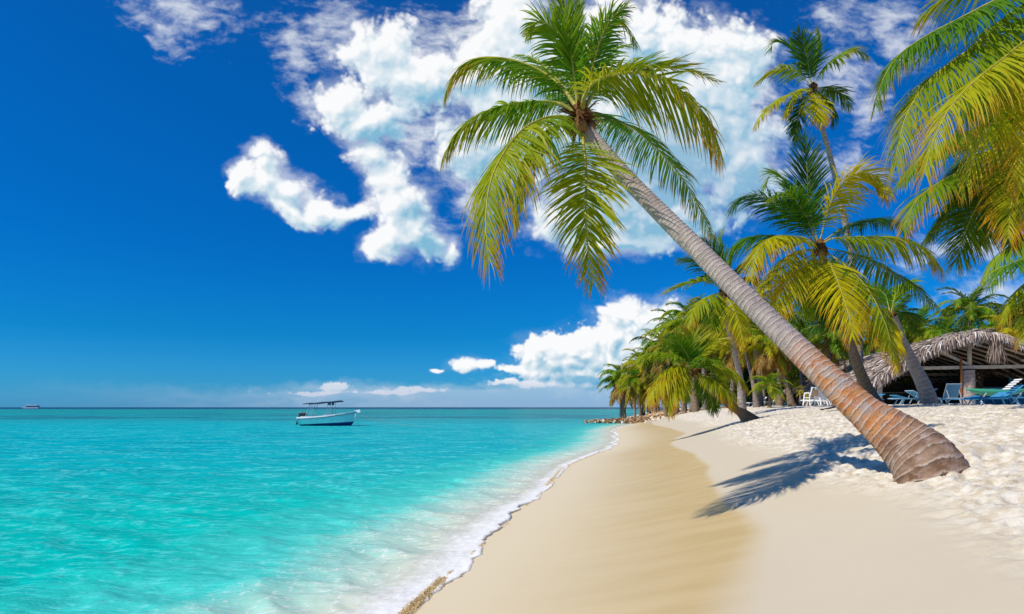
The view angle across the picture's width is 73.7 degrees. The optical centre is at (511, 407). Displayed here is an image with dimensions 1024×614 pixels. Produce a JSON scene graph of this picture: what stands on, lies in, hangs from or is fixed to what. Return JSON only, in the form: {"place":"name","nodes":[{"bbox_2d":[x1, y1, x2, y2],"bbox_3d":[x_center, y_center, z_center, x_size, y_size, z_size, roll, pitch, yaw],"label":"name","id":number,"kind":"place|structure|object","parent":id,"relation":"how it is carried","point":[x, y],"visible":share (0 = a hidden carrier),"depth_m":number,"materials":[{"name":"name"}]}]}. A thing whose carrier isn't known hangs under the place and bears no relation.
{"place":"outdoors","nodes":[
{"label":"outdoors","id":0,"kind":"place"},
{"bbox_2d":[0,407,662,613],"bbox_3d":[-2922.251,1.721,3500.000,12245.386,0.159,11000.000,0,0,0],"label":"sea","id":1,"kind":"structure","parent":0,"point":[190,510],"depth_m":12.69,"materials":[{"name":"liquid"}]},
{"bbox_2d":[22,404,40,407],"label":"excursion boat","id":2,"kind":"object","parent":1,"relation":"on","point":[33,406],"visible":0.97,"depth_m":897.89,"materials":[{"name":"white paint"}]},
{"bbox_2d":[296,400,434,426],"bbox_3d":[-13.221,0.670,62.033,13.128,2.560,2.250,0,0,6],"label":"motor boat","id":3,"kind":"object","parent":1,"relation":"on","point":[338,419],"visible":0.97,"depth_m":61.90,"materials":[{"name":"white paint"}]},
{"bbox_2d":[157,0,1007,406],"bbox_3d":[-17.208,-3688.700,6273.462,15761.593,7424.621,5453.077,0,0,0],"label":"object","id":4,"kind":"structure","parent":0,"point":[735,56],"depth_m":8198.31,"materials":[{"name":"white"}]},
{"bbox_2d":[411,404,1023,613],"bbox_3d":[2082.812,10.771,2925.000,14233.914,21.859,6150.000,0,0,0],"label":"beach","id":5,"kind":"structure","parent":0,"point":[809,509],"depth_m":6.36,"materials":[{"name":"beige sand"}]},
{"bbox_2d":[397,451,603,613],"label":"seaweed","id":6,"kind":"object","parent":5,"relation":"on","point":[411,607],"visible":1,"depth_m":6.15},
{"bbox_2d":[598,375,632,417],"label":"palm tree","id":7,"kind":"object","parent":5,"relation":"on","point":[612,382],"visible":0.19,"depth_m":89.93,"materials":[{"name":"green plant"}]},
{"bbox_2d":[597,359,635,418],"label":"palm tree","id":8,"kind":"object","parent":5,"relation":"on","point":[618,374],"visible":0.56,"depth_m":87.43,"materials":[{"name":"green plant"}]},
{"bbox_2d":[614,375,643,416],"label":"palm tree","id":9,"kind":"object","parent":5,"relation":"on","point":[634,399],"visible":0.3,"depth_m":83.48,"materials":[{"name":"green plant"}]},
{"bbox_2d":[617,368,651,415],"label":"palm tree","id":10,"kind":"object","parent":5,"relation":"on","point":[636,388],"visible":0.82,"depth_m":79.65,"materials":[{"name":"green plant"}]},
{"bbox_2d":[623,359,645,415],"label":"palm tree","id":11,"kind":"object","parent":5,"relation":"on","point":[642,409],"visible":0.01,"depth_m":92.06,"materials":[{"name":"plant"}]},
{"bbox_2d":[621,348,650,413],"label":"palm tree","id":12,"kind":"object","parent":5,"relation":"on","point":[631,363],"visible":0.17,"depth_m":81.76,"materials":[{"name":"green plant"}]},
{"bbox_2d":[602,412,671,423],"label":"rock spit","id":13,"kind":"structure","parent":5,"relation":"on","point":[654,413],"depth_m":70.64,"materials":[{"name":"stone"}]},
{"bbox_2d":[629,347,659,411],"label":"palm tree","id":14,"kind":"object","parent":5,"relation":"on","point":[647,367],"visible":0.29,"depth_m":75.88,"materials":[{"name":"green plant"}]},
{"bbox_2d":[629,330,659,411],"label":"palm tree","id":15,"kind":"object","parent":5,"relation":"on","point":[642,342],"visible":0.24,"depth_m":75.94,"materials":[{"name":"green plant"}]},
{"bbox_2d":[632,369,661,412],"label":"palm tree","id":16,"kind":"object","parent":5,"relation":"on","point":[649,386],"visible":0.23,"depth_m":79.25,"materials":[{"name":"green plant"}]},
{"bbox_2d":[643,370,659,399],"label":"palm tree","id":17,"kind":"object","parent":5,"relation":"on","point":[647,376],"visible":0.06,"depth_m":75.30,"materials":[{"name":"green plant"}]},
{"bbox_2d":[637,328,671,412],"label":"palm tree","id":18,"kind":"object","parent":5,"relation":"on","point":[654,367],"visible":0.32,"depth_m":69.67,"materials":[{"name":"green plant"}]},
{"bbox_2d":[644,330,670,411],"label":"palm tree","id":19,"kind":"object","parent":5,"relation":"on","point":[660,350],"visible":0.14,"depth_m":69.39,"materials":[{"name":"green plant"}]},
{"bbox_2d":[641,308,684,413],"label":"palm tree","id":20,"kind":"object","parent":5,"relation":"on","point":[659,328],"visible":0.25,"depth_m":65.48,"materials":[{"name":"green plant"}]},
{"bbox_2d":[655,389,678,416],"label":"palm tree","id":21,"kind":"object","parent":5,"relation":"on","point":[665,415],"visible":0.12,"depth_m":61.93,"materials":[{"name":"brown plant"}]},
{"bbox_2d":[670,335,689,412],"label":"palm tree","id":22,"kind":"object","parent":5,"relation":"on","point":[688,389],"visible":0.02,"depth_m":59.88,"materials":[{"name":"plant"}]},
{"bbox_2d":[661,357,699,403],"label":"bush","id":23,"kind":"object","parent":5,"relation":"on","point":[666,366],"visible":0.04,"depth_m":66.50,"materials":[{"name":"green plant"}]},
{"bbox_2d":[657,294,705,410],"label":"palm tree","id":24,"kind":"object","parent":5,"relation":"on","point":[676,312],"visible":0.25,"depth_m":61.46,"materials":[{"name":"green plant"}]},
{"bbox_2d":[672,385,691,413],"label":"palm tree","id":25,"kind":"object","parent":5,"relation":"on","point":[685,399],"visible":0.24,"depth_m":57.88,"materials":[{"name":"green plant"}]},
{"bbox_2d":[661,321,703,412],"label":"palm tree","id":26,"kind":"object","parent":5,"relation":"on","point":[695,406],"visible":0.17,"depth_m":53.82,"materials":[{"name":"green plant"}]},
{"bbox_2d":[656,330,709,410],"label":"palm tree","id":27,"kind":"object","parent":5,"relation":"on","point":[666,350],"visible":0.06,"depth_m":60.22,"materials":[{"name":"green plant"}]},
{"bbox_2d":[664,303,723,410],"bbox_3d":[15.515,-3.997,55.825,5.624,8.612,5.107,0,0,35],"label":"palm tree","id":28,"kind":"object","parent":5,"relation":"on","point":[716,354],"visible":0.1,"depth_m":55.65,"materials":[{"name":"green plant"}]},
{"bbox_2d":[632,322,758,421],"bbox_3d":[6.685,-1.174,24.681,4.793,4.004,2.806,0,0,0],"label":"palm tree","id":29,"kind":"object","parent":5,"relation":"on","point":[689,349],"visible":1,"depth_m":24.35,"materials":[{"name":"green plant"}]},
{"bbox_2d":[440,0,970,483],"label":"palm tree","id":30,"kind":"object","parent":5,"relation":"on","point":[908,448],"visible":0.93,"depth_m":7.69,"materials":[{"name":"green plant"}]},
{"bbox_2d":[681,296,738,407],"bbox_3d":[17.493,-4.908,60.076,5.420,10.261,5.219,0,0,0],"label":"palm tree","id":31,"kind":"object","parent":5,"relation":"on","point":[700,320],"visible":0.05,"depth_m":59.82,"materials":[{"name":"green plant"}]},
{"bbox_2d":[659,227,764,409],"bbox_3d":[9.767,-3.991,31.838,5.394,9.113,3.367,0,0,-20],"label":"palm tree","id":32,"kind":"object","parent":5,"relation":"on","point":[714,318],"visible":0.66,"depth_m":31.41,"materials":[{"name":"green plant"}]},
{"bbox_2d":[709,373,736,407],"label":"palm tree","id":33,"kind":"object","parent":5,"relation":"on","point":[726,383],"visible":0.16,"depth_m":51.90,"materials":[{"name":"green plant"}]},
{"bbox_2d":[706,333,755,402],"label":"palm tree","id":34,"kind":"object","parent":5,"relation":"on","point":[728,363],"visible":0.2,"depth_m":49.66,"materials":[{"name":"green plant"}]},
{"bbox_2d":[710,313,763,407],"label":"palm tree","id":35,"kind":"object","parent":5,"relation":"on","point":[756,402],"visible":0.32,"depth_m":43.59,"materials":[{"name":"green plant"}]},
{"bbox_2d":[718,358,755,404],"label":"bush","id":36,"kind":"object","parent":5,"relation":"on","point":[735,383],"visible":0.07,"depth_m":66.86,"materials":[{"name":"green plant"}]},
{"bbox_2d":[729,293,769,405],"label":"palm tree","id":37,"kind":"object","parent":5,"relation":"on","point":[760,397],"visible":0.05,"depth_m":51.47,"materials":[{"name":"green plant"}]},
{"bbox_2d":[746,385,768,405],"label":"palm tree","id":38,"kind":"object","parent":5,"relation":"on","point":[751,395],"visible":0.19,"depth_m":59.89,"materials":[{"name":"green plant"}]},
{"bbox_2d":[752,340,765,405],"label":"palm tree","id":39,"kind":"object","parent":5,"relation":"on","point":[764,394],"visible":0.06,"depth_m":55.87,"materials":[{"name":"brown plant"}]},
{"bbox_2d":[742,367,785,392],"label":"bush","id":40,"kind":"object","parent":5,"relation":"on","point":[746,376],"visible":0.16,"depth_m":65.78,"materials":[{"name":"green plant"}]},
{"bbox_2d":[739,325,795,406],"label":"palm tree","id":41,"kind":"object","parent":5,"relation":"on","point":[769,353],"visible":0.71,"depth_m":41.52,"materials":[{"name":"green plant"}]},
{"bbox_2d":[747,372,792,407],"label":"palm tree","id":42,"kind":"object","parent":5,"relation":"on","point":[771,386],"visible":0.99,"depth_m":39.83,"materials":[{"name":"green plant"}]},
{"bbox_2d":[750,293,811,405],"bbox_3d":[19.597,-4.345,50.190,4.372,8.675,4.800,0,0,0],"label":"palm tree","id":43,"kind":"object","parent":5,"relation":"on","point":[779,399],"visible":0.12,"depth_m":49.48,"materials":[{"name":"green plant"}]},
{"bbox_2d":[771,366,808,391],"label":"palm tree","id":44,"kind":"object","parent":5,"relation":"on","point":[796,382],"visible":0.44,"depth_m":53.70,"materials":[{"name":"green plant"}]},
{"bbox_2d":[782,353,798,405],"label":"palm tree","id":45,"kind":"object","parent":5,"relation":"on","point":[797,400],"visible":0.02,"depth_m":59.89,"materials":[{"name":"brown plant"}]},
{"bbox_2d":[782,358,810,402],"bbox_3d":[26.951,-2.498,64.284,3.319,5.072,2.865,0,0,-19],"label":"bush","id":46,"kind":"object","parent":5,"relation":"on","point":[794,396],"visible":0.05,"depth_m":64.20,"materials":[{"name":"green plant"}]},
{"bbox_2d":[796,385,812,405],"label":"palm tree","id":47,"kind":"object","parent":5,"relation":"on","point":[806,394],"visible":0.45,"depth_m":49.79,"materials":[{"name":"green plant"}]},
{"bbox_2d":[787,317,826,405],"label":"palm tree","id":48,"kind":"object","parent":5,"relation":"on","point":[815,344],"visible":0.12,"depth_m":51.74,"materials":[{"name":"green plant"}]},
{"bbox_2d":[802,380,815,392],"bbox_3d":[19.698,-0.980,44.008,1.905,1.966,1.851,0,0,0],"label":"thatched parasol","id":49,"kind":"object","parent":5,"relation":"on","point":[808,386],"visible":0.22,"depth_m":43.78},
{"bbox_2d":[752,22,869,384],"bbox_3d":[19.129,-11.847,42.516,11.098,23.896,4.268,0,0,-19],"label":"palm tree","id":50,"kind":"object","parent":5,"relation":"on","point":[807,64],"visible":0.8,"depth_m":41.76,"materials":[{"name":"green plant"}]},
{"bbox_2d":[803,387,821,404],"bbox_3d":[16.693,-0.599,37.934,0.731,0.997,0.791,0,0,-8],"label":"plastic chair","id":51,"kind":"object","parent":5,"relation":"on","point":[814,393],"visible":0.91,"depth_m":37.68,"materials":[{"name":"white plastic"}]},
{"bbox_2d":[800,388,828,405],"bbox_3d":[17.464,-0.595,39.348,0.616,1.092,1.886,0,0,-14],"label":"beach lounger","id":52,"kind":"object","parent":5,"relation":"on","point":[822,397],"visible":0.52,"depth_m":39.02,"materials":[{"name":"white plastic"}]},
{"bbox_2d":[800,316,864,404],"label":"palm tree","id":53,"kind":"object","parent":5,"relation":"on","point":[829,344],"visible":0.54,"depth_m":43.58,"materials":[{"name":"green plant"}]},
{"bbox_2d":[799,294,866,358],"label":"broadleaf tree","id":54,"kind":"object","parent":5,"relation":"on","point":[816,323],"visible":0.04,"depth_m":73.33,"materials":[{"name":"green plant"}]},
{"bbox_2d":[724,128,948,402],"bbox_3d":[10.583,-4.128,21.161,8.709,9.040,4.611,0,0,-17],"label":"palm tree","id":55,"kind":"object","parent":5,"relation":"on","point":[821,280],"visible":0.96,"depth_m":20.37,"materials":[{"name":"green plant"}]},
{"bbox_2d":[833,329,871,360],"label":"palm tree","id":56,"kind":"object","parent":5,"relation":"on","point":[863,349],"visible":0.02,"depth_m":65.54,"materials":[{"name":"green plant"}]},
{"bbox_2d":[862,318,885,355],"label":"palm tree","id":57,"kind":"object","parent":5,"relation":"on","point":[868,348],"visible":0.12,"depth_m":59.71,"materials":[{"name":"green plant"}]},
{"bbox_2d":[862,325,909,352],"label":"palm tree","id":58,"kind":"object","parent":5,"relation":"on","point":[903,327],"visible":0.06,"depth_m":57.70,"materials":[{"name":"green plant"}]},
{"bbox_2d":[850,276,939,404],"bbox_3d":[13.972,-2.396,25.224,4.526,5.275,2.415,0,0,-45],"label":"palm tree","id":59,"kind":"object","parent":5,"relation":"on","point":[925,389],"visible":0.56,"depth_m":25.25,"materials":[{"name":"green plant"}]},
{"bbox_2d":[866,291,926,325],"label":"palm tree","id":60,"kind":"object","parent":5,"relation":"on","point":[903,306],"visible":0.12,"depth_m":75.19,"materials":[{"name":"green plant"}]},
{"bbox_2d":[783,328,1023,404],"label":"thatched hut","id":61,"kind":"object","parent":5,"relation":"on","point":[945,359],"visible":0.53,"depth_m":34.20,"materials":[{"name":"grey plant"}]},
{"bbox_2d":[889,395,917,403],"bbox_3d":[18.121,-0.315,31.062,1.661,0.474,0.523,0,0,-5],"label":"beach lounger","id":62,"kind":"object","parent":5,"relation":"on","point":[897,396],"visible":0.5,"depth_m":30.92,"materials":[{"name":"blue plastic"}]},
{"bbox_2d":[888,388,937,404],"bbox_3d":[15.316,-0.369,26.103,1.599,0.667,0.523,0,0,8],"label":"beach lounger","id":63,"kind":"object","parent":5,"relation":"on","point":[905,398],"visible":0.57,"depth_m":25.92,"materials":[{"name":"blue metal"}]},
{"bbox_2d":[887,301,954,343],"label":"palm tree","id":64,"kind":"object","parent":5,"relation":"on","point":[922,310],"visible":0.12,"depth_m":61.37,"materials":[{"name":"green plant"}]},
{"bbox_2d":[905,390,942,403],"bbox_3d":[17.359,-0.384,28.603,1.599,0.630,0.523,0,0,-8],"label":"beach lounger","id":65,"kind":"object","parent":5,"relation":"on","point":[913,393],"visible":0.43,"depth_m":28.53,"materials":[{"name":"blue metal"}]},
{"bbox_2d":[910,315,965,343],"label":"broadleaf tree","id":66,"kind":"object","parent":5,"relation":"on","point":[936,323],"visible":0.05,"depth_m":88.86,"materials":[{"name":"green plant"}]},
{"bbox_2d":[913,315,970,342],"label":"palm tree","id":67,"kind":"object","parent":5,"relation":"on","point":[935,331],"visible":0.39,"depth_m":57.56,"materials":[{"name":"green plant"}]},
{"bbox_2d":[865,0,1023,213],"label":"palm tree","id":68,"kind":"object","parent":5,"relation":"on","point":[1005,93],"visible":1,"depth_m":8.75,"materials":[{"name":"green plant"}]},
{"bbox_2d":[938,383,963,403],"bbox_3d":[16.715,-0.465,26.230,0.523,0.842,1.599,0,0,10],"label":"beach lounger","id":69,"kind":"object","parent":5,"relation":"on","point":[951,391],"visible":0.81,"depth_m":25.78,"materials":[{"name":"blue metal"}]},
{"bbox_2d":[891,43,1023,277],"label":"palm tree","id":70,"kind":"object","parent":5,"relation":"on","point":[989,209],"visible":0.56,"depth_m":12.57,"materials":[{"name":"green plant"}]},
{"bbox_2d":[938,396,978,404],"bbox_3d":[18.939,-0.261,29.025,1.666,0.453,0.523,0,0,2],"label":"beach lounger","id":71,"kind":"object","parent":5,"relation":"on","point":[963,399],"visible":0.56,"depth_m":28.77,"materials":[{"name":"blue plastic"}]},
{"bbox_2d":[928,283,1008,332],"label":"palm tree","id":72,"kind":"object","parent":5,"relation":"on","point":[968,306],"visible":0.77,"depth_m":63.49,"materials":[{"name":"green plant"}]},
{"bbox_2d":[975,373,983,403],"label":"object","id":73,"kind":"structure","parent":5,"relation":"on","point":[979,380],"depth_m":34.34,"materials":[{"name":"brown"}]},
{"bbox_2d":[958,315,1004,331],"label":"palm tree","id":74,"kind":"object","parent":5,"relation":"on","point":[990,324],"visible":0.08,"depth_m":56.10,"materials":[{"name":"green plant"}]},
{"bbox_2d":[964,391,1007,404],"bbox_3d":[18.714,-0.328,26.924,1.626,0.574,0.523,0,0,-6],"label":"beach lounger","id":75,"kind":"object","parent":5,"relation":"on","point":[999,394],"visible":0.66,"depth_m":26.83,"materials":[{"name":"blue plastic"}]},
{"bbox_2d":[954,301,1023,331],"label":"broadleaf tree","id":76,"kind":"object","parent":5,"relation":"on","point":[997,312],"visible":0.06,"depth_m":78.76,"materials":[{"name":"green plant"}]},
{"bbox_2d":[959,368,1023,404],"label":"beach bar","id":77,"kind":"object","parent":5,"relation":"on","point":[994,379],"visible":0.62,"depth_m":37.66,"materials":[{"name":"black"}]},
{"bbox_2d":[966,389,1023,404],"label":"kayak","id":78,"kind":"object","parent":5,"relation":"on","point":[987,392],"visible":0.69,"depth_m":29.77,"materials":[{"name":"green plastic"}]},
{"bbox_2d":[969,385,1023,404],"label":"beach lounger","id":79,"kind":"object","parent":5,"relation":"on","point":[1012,391],"visible":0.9,"depth_m":23.99,"materials":[{"name":"blue plastic"}]},
{"bbox_2d":[1002,379,1021,389],"bbox_3d":[17.623,-0.802,24.057,0.417,0.378,0.500,0,0,12],"label":"towel","id":80,"kind":"object","parent":79,"relation":"on","point":[1014,382],"visible":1,"depth_m":24.03,"materials":[{"name":"white fabric"}]},
{"bbox_2d":[977,238,1023,353],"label":"palm tree","id":81,"kind":"object","parent":5,"relation":"on","point":[1018,293],"visible":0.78,"depth_m":17.70,"materials":[{"name":"green plant"}]},
{"bbox_2d":[979,314,1023,339],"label":"palm tree","id":82,"kind":"object","parent":5,"relation":"on","point":[1009,330],"visible":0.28,"depth_m":51.75,"materials":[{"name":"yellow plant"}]},
{"bbox_2d":[995,305,1023,328],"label":"palm tree","id":83,"kind":"object","parent":5,"relation":"on","point":[1015,322],"visible":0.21,"depth_m":60.29,"materials":[{"name":"green plant"}]}
]}

